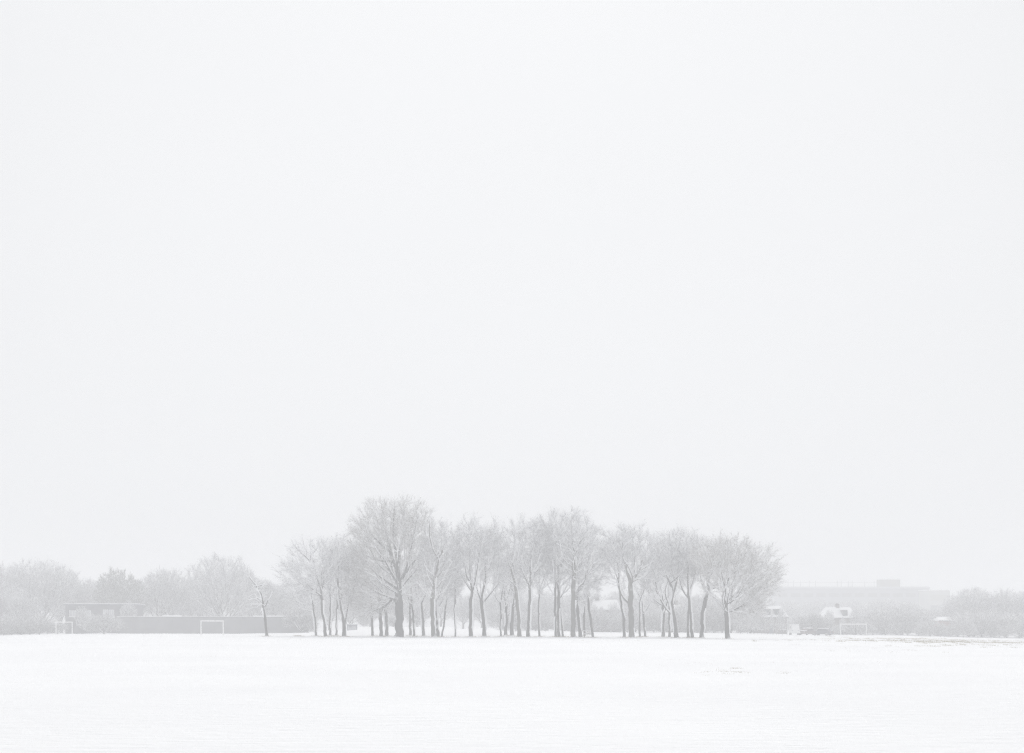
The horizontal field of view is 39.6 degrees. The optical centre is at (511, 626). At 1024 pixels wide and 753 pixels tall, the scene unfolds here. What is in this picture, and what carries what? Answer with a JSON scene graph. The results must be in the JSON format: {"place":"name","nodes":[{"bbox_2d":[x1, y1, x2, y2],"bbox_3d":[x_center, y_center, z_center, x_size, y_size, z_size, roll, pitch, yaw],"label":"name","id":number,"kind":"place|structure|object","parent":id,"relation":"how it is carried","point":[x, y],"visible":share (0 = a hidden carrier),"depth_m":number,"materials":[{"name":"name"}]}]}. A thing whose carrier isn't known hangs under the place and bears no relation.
{"place":"outdoors","nodes":[
{"label":"outdoors","id":0,"kind":"place"},
{"bbox_2d":[0,627,1023,752],"bbox_3d":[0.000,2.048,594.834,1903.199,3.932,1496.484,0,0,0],"label":"ground","id":1,"kind":"structure","parent":0,"point":[548,692],"depth_m":35.90,"materials":[{"name":"snow"}]},
{"bbox_2d":[0,582,22,634],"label":"bare tree","id":2,"kind":"object","parent":1,"relation":"on","point":[4,594],"visible":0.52,"depth_m":307.00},
{"bbox_2d":[0,562,38,601],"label":"bare tree","id":3,"kind":"object","parent":1,"relation":"on","point":[3,577],"visible":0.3,"depth_m":338.49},
{"bbox_2d":[6,587,36,634],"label":"bare tree","id":4,"kind":"object","parent":1,"relation":"on","point":[23,607],"visible":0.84,"depth_m":303.29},
{"bbox_2d":[0,611,42,634],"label":"snowy shrub","id":5,"kind":"object","parent":1,"relation":"on","point":[12,625],"visible":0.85,"depth_m":297.66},
{"bbox_2d":[14,613,64,634],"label":"snowy shrub","id":6,"kind":"object","parent":1,"relation":"on","point":[44,620],"visible":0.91,"depth_m":298.26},
{"bbox_2d":[5,557,80,620],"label":"bare tree","id":7,"kind":"object","parent":1,"relation":"on","point":[44,588],"visible":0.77,"depth_m":339.77,"materials":[{"name":"plant"}]},
{"bbox_2d":[46,622,68,633],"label":"snowy shrub","id":8,"kind":"object","parent":1,"relation":"on","point":[58,628],"visible":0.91,"depth_m":299.25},
{"bbox_2d":[39,565,89,632],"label":"bare tree","id":9,"kind":"object","parent":1,"relation":"on","point":[73,577],"visible":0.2,"depth_m":348.91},
{"bbox_2d":[74,604,89,633],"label":"bare tree","id":10,"kind":"object","parent":1,"relation":"on","point":[80,617],"visible":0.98,"depth_m":299.77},
{"bbox_2d":[72,576,98,602],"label":"bare tree","id":11,"kind":"object","parent":1,"relation":"on","point":[85,598],"visible":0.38,"depth_m":348.53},
{"bbox_2d":[80,612,124,633],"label":"snowy shrub","id":12,"kind":"object","parent":1,"relation":"on","point":[97,624],"visible":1,"depth_m":284.97,"materials":[{"name":"plant"}]},
{"bbox_2d":[64,599,144,633],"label":"flat roofed building","id":13,"kind":"structure","parent":1,"relation":"on","point":[101,609],"depth_m":306.00,"materials":[{"name":"grey brick"}]},
{"bbox_2d":[90,565,151,613],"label":"evergreen tree","id":14,"kind":"object","parent":1,"relation":"on","point":[112,590],"visible":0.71,"depth_m":335.47,"materials":[{"name":"plant"}]},
{"bbox_2d":[120,601,137,615],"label":"bare tree","id":15,"kind":"object","parent":1,"relation":"on","point":[130,612],"visible":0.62,"depth_m":299.60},
{"bbox_2d":[140,566,178,615],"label":"bare tree","id":16,"kind":"object","parent":1,"relation":"on","point":[148,583],"visible":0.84,"depth_m":343.60,"materials":[{"name":"plant"}]},
{"bbox_2d":[143,566,192,615],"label":"bare tree","id":17,"kind":"object","parent":1,"relation":"on","point":[176,603],"visible":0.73,"depth_m":345.99,"materials":[{"name":"plant"}]},
{"bbox_2d":[178,575,226,615],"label":"bare tree","id":18,"kind":"object","parent":1,"relation":"on","point":[193,608],"visible":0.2,"depth_m":350.04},
{"bbox_2d":[116,615,307,633],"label":"brick wall","id":19,"kind":"structure","parent":1,"relation":"on","point":[176,624],"depth_m":296.00,"materials":[{"name":"grey brick"}]},
{"bbox_2d":[185,551,261,615],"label":"bare tree","id":20,"kind":"object","parent":1,"relation":"on","point":[232,589],"visible":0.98,"depth_m":332.79,"materials":[{"name":"plant"}]},
{"bbox_2d":[231,578,283,616],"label":"bare tree","id":21,"kind":"object","parent":1,"relation":"on","point":[260,607],"visible":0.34,"depth_m":348.34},
{"bbox_2d":[245,577,273,635],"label":"young tree","id":22,"kind":"object","parent":1,"relation":"on","point":[262,599],"visible":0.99,"depth_m":213.75,"materials":[{"name":"grey plant"}]},
{"bbox_2d":[253,581,297,615],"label":"bare tree","id":23,"kind":"object","parent":1,"relation":"on","point":[285,603],"visible":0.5,"depth_m":349.93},
{"bbox_2d":[280,604,320,632],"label":"snowy shrub","id":24,"kind":"object","parent":1,"relation":"on","point":[289,613],"visible":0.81,"depth_m":294.77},
{"bbox_2d":[279,554,326,635],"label":"bare tree","id":25,"kind":"object","parent":1,"relation":"on","point":[312,607],"visible":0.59,"depth_m":221.83,"materials":[{"name":"grey plant"}]},
{"bbox_2d":[292,584,328,631],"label":"bare tree","id":26,"kind":"object","parent":1,"relation":"on","point":[316,607],"visible":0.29,"depth_m":351.14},
{"bbox_2d":[270,534,353,636],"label":"bare tree","id":27,"kind":"object","parent":1,"relation":"on","point":[315,584],"visible":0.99,"depth_m":211.69,"materials":[{"name":"grey plant"}]},
{"bbox_2d":[315,590,346,629],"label":"bare tree","id":28,"kind":"object","parent":1,"relation":"on","point":[327,614],"visible":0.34,"depth_m":354.69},
{"bbox_2d":[318,535,348,635],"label":"bare tree","id":29,"kind":"object","parent":1,"relation":"on","point":[330,617],"visible":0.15,"depth_m":227.74,"materials":[{"name":"grey plant"}]},
{"bbox_2d":[319,533,354,635],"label":"bare tree","id":30,"kind":"object","parent":1,"relation":"on","point":[337,614],"visible":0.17,"depth_m":229.94,"materials":[{"name":"grey plant"}]},
{"bbox_2d":[320,533,369,636],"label":"bare tree","id":31,"kind":"object","parent":1,"relation":"on","point":[343,618],"visible":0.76,"depth_m":213.50,"materials":[{"name":"grey plant"}]},
{"bbox_2d":[332,593,361,627],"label":"bare tree","id":32,"kind":"object","parent":1,"relation":"on","point":[350,618],"visible":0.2,"depth_m":360.83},
{"bbox_2d":[341,559,382,635],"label":"bare tree","id":33,"kind":"object","parent":1,"relation":"on","point":[372,630],"visible":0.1,"depth_m":225.91,"materials":[{"name":"grey plant"}]},
{"bbox_2d":[355,612,374,626],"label":"snowy shrub","id":34,"kind":"object","parent":1,"relation":"on","point":[366,621],"visible":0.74,"depth_m":307.75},
{"bbox_2d":[360,564,394,636],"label":"bare tree","id":35,"kind":"object","parent":1,"relation":"on","point":[380,624],"visible":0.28,"depth_m":221.76,"materials":[{"name":"grey plant"}]},
{"bbox_2d":[338,490,438,636],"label":"oak tree","id":36,"kind":"object","parent":1,"relation":"on","point":[385,535],"visible":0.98,"depth_m":212.96,"materials":[{"name":"grey plant"}]},
{"bbox_2d":[369,548,408,635],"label":"bare tree","id":37,"kind":"object","parent":1,"relation":"on","point":[385,619],"visible":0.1,"depth_m":225.75,"materials":[{"name":"grey plant"}]},
{"bbox_2d":[394,543,425,635],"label":"bare tree","id":38,"kind":"object","parent":1,"relation":"on","point":[412,606],"visible":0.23,"depth_m":221.96,"materials":[{"name":"grey plant"}]},
{"bbox_2d":[393,558,427,635],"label":"bare tree","id":39,"kind":"object","parent":1,"relation":"on","point":[410,620],"visible":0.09,"depth_m":231.78,"materials":[{"name":"grey plant"}]},
{"bbox_2d":[403,602,430,626],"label":"snowy shrub","id":40,"kind":"object","parent":1,"relation":"on","point":[416,618],"visible":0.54,"depth_m":313.10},
{"bbox_2d":[403,593,439,626],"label":"bare tree","id":41,"kind":"object","parent":1,"relation":"on","point":[424,604],"visible":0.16,"depth_m":354.27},
{"bbox_2d":[407,553,444,635],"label":"bare tree","id":42,"kind":"object","parent":1,"relation":"on","point":[422,616],"visible":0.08,"depth_m":227.86,"materials":[{"name":"grey plant"}]},
{"bbox_2d":[405,510,471,636],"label":"bare tree","id":43,"kind":"object","parent":1,"relation":"on","point":[437,570],"visible":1,"depth_m":210.61,"materials":[{"name":"grey plant"}]},
{"bbox_2d":[419,557,464,635],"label":"bare tree","id":44,"kind":"object","parent":1,"relation":"on","point":[437,617],"visible":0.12,"depth_m":219.74,"materials":[{"name":"grey plant"}]},
{"bbox_2d":[427,592,458,626],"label":"bare tree","id":45,"kind":"object","parent":1,"relation":"on","point":[442,605],"visible":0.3,"depth_m":364.39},
{"bbox_2d":[439,568,464,636],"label":"bare tree","id":46,"kind":"object","parent":1,"relation":"on","point":[448,597],"visible":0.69,"depth_m":215.72,"materials":[{"name":"grey plant"}]},
{"bbox_2d":[438,558,472,635],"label":"bare tree","id":47,"kind":"object","parent":1,"relation":"on","point":[455,588],"visible":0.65,"depth_m":214.79,"materials":[{"name":"grey plant"}]},
{"bbox_2d":[448,593,477,628],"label":"bare tree","id":48,"kind":"object","parent":1,"relation":"on","point":[461,610],"visible":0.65,"depth_m":357.20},
{"bbox_2d":[445,511,498,636],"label":"bare tree","id":49,"kind":"object","parent":1,"relation":"on","point":[472,586],"visible":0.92,"depth_m":212.13,"materials":[{"name":"grey plant"}]},
{"bbox_2d":[462,591,497,627],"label":"bare tree","id":50,"kind":"object","parent":1,"relation":"on","point":[477,602],"visible":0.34,"depth_m":360.29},
{"bbox_2d":[464,513,517,636],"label":"bare tree","id":51,"kind":"object","parent":1,"relation":"on","point":[482,605],"visible":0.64,"depth_m":214.47,"materials":[{"name":"grey plant"}]},
{"bbox_2d":[478,554,512,636],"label":"bare tree","id":52,"kind":"object","parent":1,"relation":"on","point":[502,594],"visible":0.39,"depth_m":221.80,"materials":[{"name":"grey plant"}]},
{"bbox_2d":[486,607,524,630],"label":"snowy shrub","id":53,"kind":"object","parent":1,"relation":"on","point":[492,619],"visible":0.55,"depth_m":305.26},
{"bbox_2d":[485,590,525,621],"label":"bare tree","id":54,"kind":"object","parent":1,"relation":"on","point":[490,604],"visible":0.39,"depth_m":354.69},
{"bbox_2d":[488,550,524,635],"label":"bare tree","id":55,"kind":"object","parent":1,"relation":"on","point":[506,614],"visible":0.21,"depth_m":231.89,"materials":[{"name":"grey plant"}]},
{"bbox_2d":[490,517,534,636],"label":"bare tree","id":56,"kind":"object","parent":1,"relation":"on","point":[518,609],"visible":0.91,"depth_m":213.61,"materials":[{"name":"grey plant"}]},
{"bbox_2d":[497,543,528,635],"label":"bare tree","id":57,"kind":"object","parent":1,"relation":"on","point":[512,608],"visible":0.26,"depth_m":229.77,"materials":[{"name":"grey plant"}]},
{"bbox_2d":[508,592,548,630],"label":"bare tree","id":58,"kind":"object","parent":1,"relation":"on","point":[534,603],"visible":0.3,"depth_m":359.92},
{"bbox_2d":[504,512,554,636],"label":"bare tree","id":59,"kind":"object","parent":1,"relation":"on","point":[533,574],"visible":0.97,"depth_m":212.76,"materials":[{"name":"grey plant"}]},
{"bbox_2d":[527,544,554,636],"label":"bare tree","id":60,"kind":"object","parent":1,"relation":"on","point":[539,615],"visible":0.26,"depth_m":217.77,"materials":[{"name":"grey plant"}]},
{"bbox_2d":[519,514,570,636],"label":"bare tree","id":61,"kind":"object","parent":1,"relation":"on","point":[554,581],"visible":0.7,"depth_m":213.89,"materials":[{"name":"grey plant"}]},
{"bbox_2d":[535,591,563,630],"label":"bare tree","id":62,"kind":"object","parent":1,"relation":"on","point":[546,602],"visible":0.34,"depth_m":364.67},
{"bbox_2d":[524,504,588,636],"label":"bare tree","id":63,"kind":"object","parent":1,"relation":"on","point":[552,514],"visible":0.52,"depth_m":215.11,"materials":[{"name":"grey plant"}]},
{"bbox_2d":[552,533,576,635],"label":"bare tree","id":64,"kind":"object","parent":1,"relation":"on","point":[562,625],"visible":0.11,"depth_m":218.83,"materials":[{"name":"grey plant"}]},
{"bbox_2d":[546,593,587,630],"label":"bare tree","id":65,"kind":"object","parent":1,"relation":"on","point":[566,607],"visible":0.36,"depth_m":358.69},
{"bbox_2d":[545,508,614,636],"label":"bare tree","id":66,"kind":"object","parent":1,"relation":"on","point":[573,540],"visible":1,"depth_m":210.41,"materials":[{"name":"grey plant"}]},
{"bbox_2d":[568,571,602,637],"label":"bare tree","id":67,"kind":"object","parent":1,"relation":"on","point":[586,594],"visible":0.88,"depth_m":212.89,"materials":[{"name":"grey plant"}]},
{"bbox_2d":[569,561,603,635],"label":"bare tree","id":68,"kind":"object","parent":1,"relation":"on","point":[583,605],"visible":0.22,"depth_m":225.89,"materials":[{"name":"grey plant"}]},
{"bbox_2d":[568,530,611,636],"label":"bare tree","id":69,"kind":"object","parent":1,"relation":"on","point":[579,619],"visible":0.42,"depth_m":215.75,"materials":[{"name":"grey plant"}]},
{"bbox_2d":[591,598,620,631],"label":"snowy house","id":70,"kind":"structure","parent":1,"relation":"on","point":[604,604],"depth_m":326.85,"materials":[{"name":"snow"}]},
{"bbox_2d":[607,601,620,631],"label":"bare tree","id":71,"kind":"object","parent":1,"relation":"on","point":[614,607],"visible":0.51,"depth_m":313.77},
{"bbox_2d":[602,588,628,618],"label":"bare tree","id":72,"kind":"object","parent":1,"relation":"on","point":[616,597],"visible":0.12,"depth_m":380.75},
{"bbox_2d":[596,522,635,636],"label":"bare tree","id":73,"kind":"object","parent":1,"relation":"on","point":[621,599],"visible":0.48,"depth_m":213.80,"materials":[{"name":"grey plant"}]},
{"bbox_2d":[600,519,666,637],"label":"bare tree","id":74,"kind":"object","parent":1,"relation":"on","point":[623,547],"visible":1,"depth_m":208.67,"materials":[{"name":"grey plant"}]},
{"bbox_2d":[619,591,660,615],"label":"bare tree","id":75,"kind":"object","parent":1,"relation":"on","point":[636,605],"visible":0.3,"depth_m":370.00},
{"bbox_2d":[631,545,653,636],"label":"bare tree","id":76,"kind":"object","parent":1,"relation":"on","point":[640,606],"visible":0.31,"depth_m":225.84,"materials":[{"name":"grey plant"}]},
{"bbox_2d":[634,555,659,636],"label":"bare tree","id":77,"kind":"object","parent":1,"relation":"on","point":[643,611],"visible":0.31,"depth_m":227.88,"materials":[{"name":"grey plant"}]},
{"bbox_2d":[644,534,685,636],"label":"bare tree","id":78,"kind":"object","parent":1,"relation":"on","point":[662,608],"visible":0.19,"depth_m":227.84,"materials":[{"name":"grey plant"}]},
{"bbox_2d":[634,525,698,637],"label":"bare tree","id":79,"kind":"object","parent":1,"relation":"on","point":[675,558],"visible":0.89,"depth_m":211.34,"materials":[{"name":"grey plant"}]},
{"bbox_2d":[654,542,685,636],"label":"bare tree","id":80,"kind":"object","parent":1,"relation":"on","point":[669,615],"visible":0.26,"depth_m":221.89,"materials":[{"name":"grey plant"}]},
{"bbox_2d":[658,525,699,636],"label":"bare tree","id":81,"kind":"object","parent":1,"relation":"on","point":[688,618],"visible":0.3,"depth_m":213.74,"materials":[{"name":"grey plant"}]},
{"bbox_2d":[665,523,714,637],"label":"bare tree","id":82,"kind":"object","parent":1,"relation":"on","point":[688,586],"visible":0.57,"depth_m":211.75,"materials":[{"name":"grey plant"}]},
{"bbox_2d":[682,595,710,632],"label":"bare tree","id":83,"kind":"object","parent":1,"relation":"on","point":[698,603],"visible":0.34,"depth_m":315.26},
{"bbox_2d":[683,594,723,606],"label":"bare tree","id":84,"kind":"object","parent":1,"relation":"on","point":[710,599],"visible":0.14,"depth_m":373.63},
{"bbox_2d":[688,531,739,637],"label":"bare tree","id":85,"kind":"object","parent":1,"relation":"on","point":[702,619],"visible":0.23,"depth_m":211.69,"materials":[{"name":"grey plant"}]},
{"bbox_2d":[686,527,788,638],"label":"bare tree","id":86,"kind":"object","parent":1,"relation":"on","point":[749,589],"visible":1,"depth_m":202.55,"materials":[{"name":"grey plant"}]},
{"bbox_2d":[723,603,775,632],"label":"snowy shrub","id":87,"kind":"object","parent":1,"relation":"on","point":[744,630],"visible":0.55,"depth_m":301.06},
{"bbox_2d":[750,604,788,633],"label":"snowy house","id":88,"kind":"structure","parent":1,"relation":"on","point":[775,609],"depth_m":318.00,"materials":[{"name":"snow"}]},
{"bbox_2d":[777,600,803,625],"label":"bare tree","id":89,"kind":"object","parent":1,"relation":"on","point":[790,611],"visible":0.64,"depth_m":435.72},
{"bbox_2d":[789,624,799,634],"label":"parked van","id":90,"kind":"object","parent":1,"relation":"on","point":[795,628],"visible":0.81,"depth_m":284.48,"materials":[{"name":"white paint"}]},
{"bbox_2d":[788,612,827,630],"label":"snowy shrub","id":91,"kind":"object","parent":1,"relation":"on","point":[800,620],"visible":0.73,"depth_m":316.13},
{"bbox_2d":[800,628,815,634],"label":"parked car","id":92,"kind":"object","parent":1,"relation":"on","point":[806,631],"visible":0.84,"depth_m":291.29,"materials":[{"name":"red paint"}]},
{"bbox_2d":[805,612,834,630],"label":"snowy shrub","id":93,"kind":"object","parent":1,"relation":"on","point":[823,620],"visible":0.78,"depth_m":316.39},
{"bbox_2d":[815,628,832,635],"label":"parked car","id":94,"kind":"object","parent":1,"relation":"on","point":[825,631],"visible":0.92,"depth_m":293.04,"materials":[{"name":"paint"}]},
{"bbox_2d":[820,603,856,634],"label":"snowy house","id":95,"kind":"structure","parent":1,"relation":"on","point":[840,612],"depth_m":336.83,"materials":[{"name":"snow"}]},
{"bbox_2d":[769,579,929,630],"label":"long office building","id":96,"kind":"structure","parent":1,"relation":"on","point":[885,589],"depth_m":560.00,"materials":[{"name":"grey concrete"}]},
{"bbox_2d":[844,620,875,634],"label":"snowy shrub","id":97,"kind":"object","parent":1,"relation":"on","point":[863,627],"visible":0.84,"depth_m":325.26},
{"bbox_2d":[858,608,913,634],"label":"snowy shrub","id":98,"kind":"object","parent":1,"relation":"on","point":[890,626],"visible":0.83,"depth_m":334.96,"materials":[{"name":"plant"}]},
{"bbox_2d":[871,605,929,634],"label":"snowy shrub","id":99,"kind":"object","parent":1,"relation":"on","point":[898,609],"visible":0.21,"depth_m":340.87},
{"bbox_2d":[880,600,925,634],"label":"bare tree","id":100,"kind":"object","parent":1,"relation":"on","point":[915,610],"visible":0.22,"depth_m":361.06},
{"bbox_2d":[888,607,922,635],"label":"snowy shrub","id":101,"kind":"object","parent":1,"relation":"on","point":[909,614],"visible":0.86,"depth_m":334.27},
{"bbox_2d":[913,613,943,634],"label":"snowy shrub","id":102,"kind":"object","parent":1,"relation":"on","point":[928,618],"visible":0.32,"depth_m":335.56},
{"bbox_2d":[911,619,947,635],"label":"snowy shrub","id":103,"kind":"object","parent":1,"relation":"on","point":[919,628],"visible":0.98,"depth_m":321.06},
{"bbox_2d":[918,590,949,615],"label":"office block","id":104,"kind":"structure","parent":1,"relation":"on","point":[929,599],"depth_m":540.00,"materials":[{"name":"concrete"}]},
{"bbox_2d":[932,617,951,635],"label":"snowy house","id":105,"kind":"structure","parent":1,"relation":"on","point":[944,620],"depth_m":330.10,"materials":[{"name":"snow"}]},
{"bbox_2d":[938,594,970,635],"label":"bare tree","id":106,"kind":"object","parent":1,"relation":"on","point":[947,612],"visible":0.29,"depth_m":351.48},
{"bbox_2d":[941,610,1000,636],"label":"snowy shrub","id":107,"kind":"object","parent":1,"relation":"on","point":[969,615],"visible":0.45,"depth_m":328.31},
{"bbox_2d":[947,586,998,636],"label":"bare tree","id":108,"kind":"object","parent":1,"relation":"on","point":[972,605],"visible":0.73,"depth_m":343.75,"materials":[{"name":"plant"}]},
{"bbox_2d":[951,611,1015,637],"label":"snowy shrub","id":109,"kind":"object","parent":1,"relation":"on","point":[988,623],"visible":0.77,"depth_m":325.47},
{"bbox_2d":[980,585,1023,636],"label":"bare tree","id":110,"kind":"object","parent":1,"relation":"on","point":[1003,606],"visible":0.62,"depth_m":343.18,"materials":[{"name":"plant"}]},
{"bbox_2d":[0,0,1023,627],"label":"sky","id":111,"kind":"structure","parent":0,"point":[269,269],"materials":[{"name":"white"}]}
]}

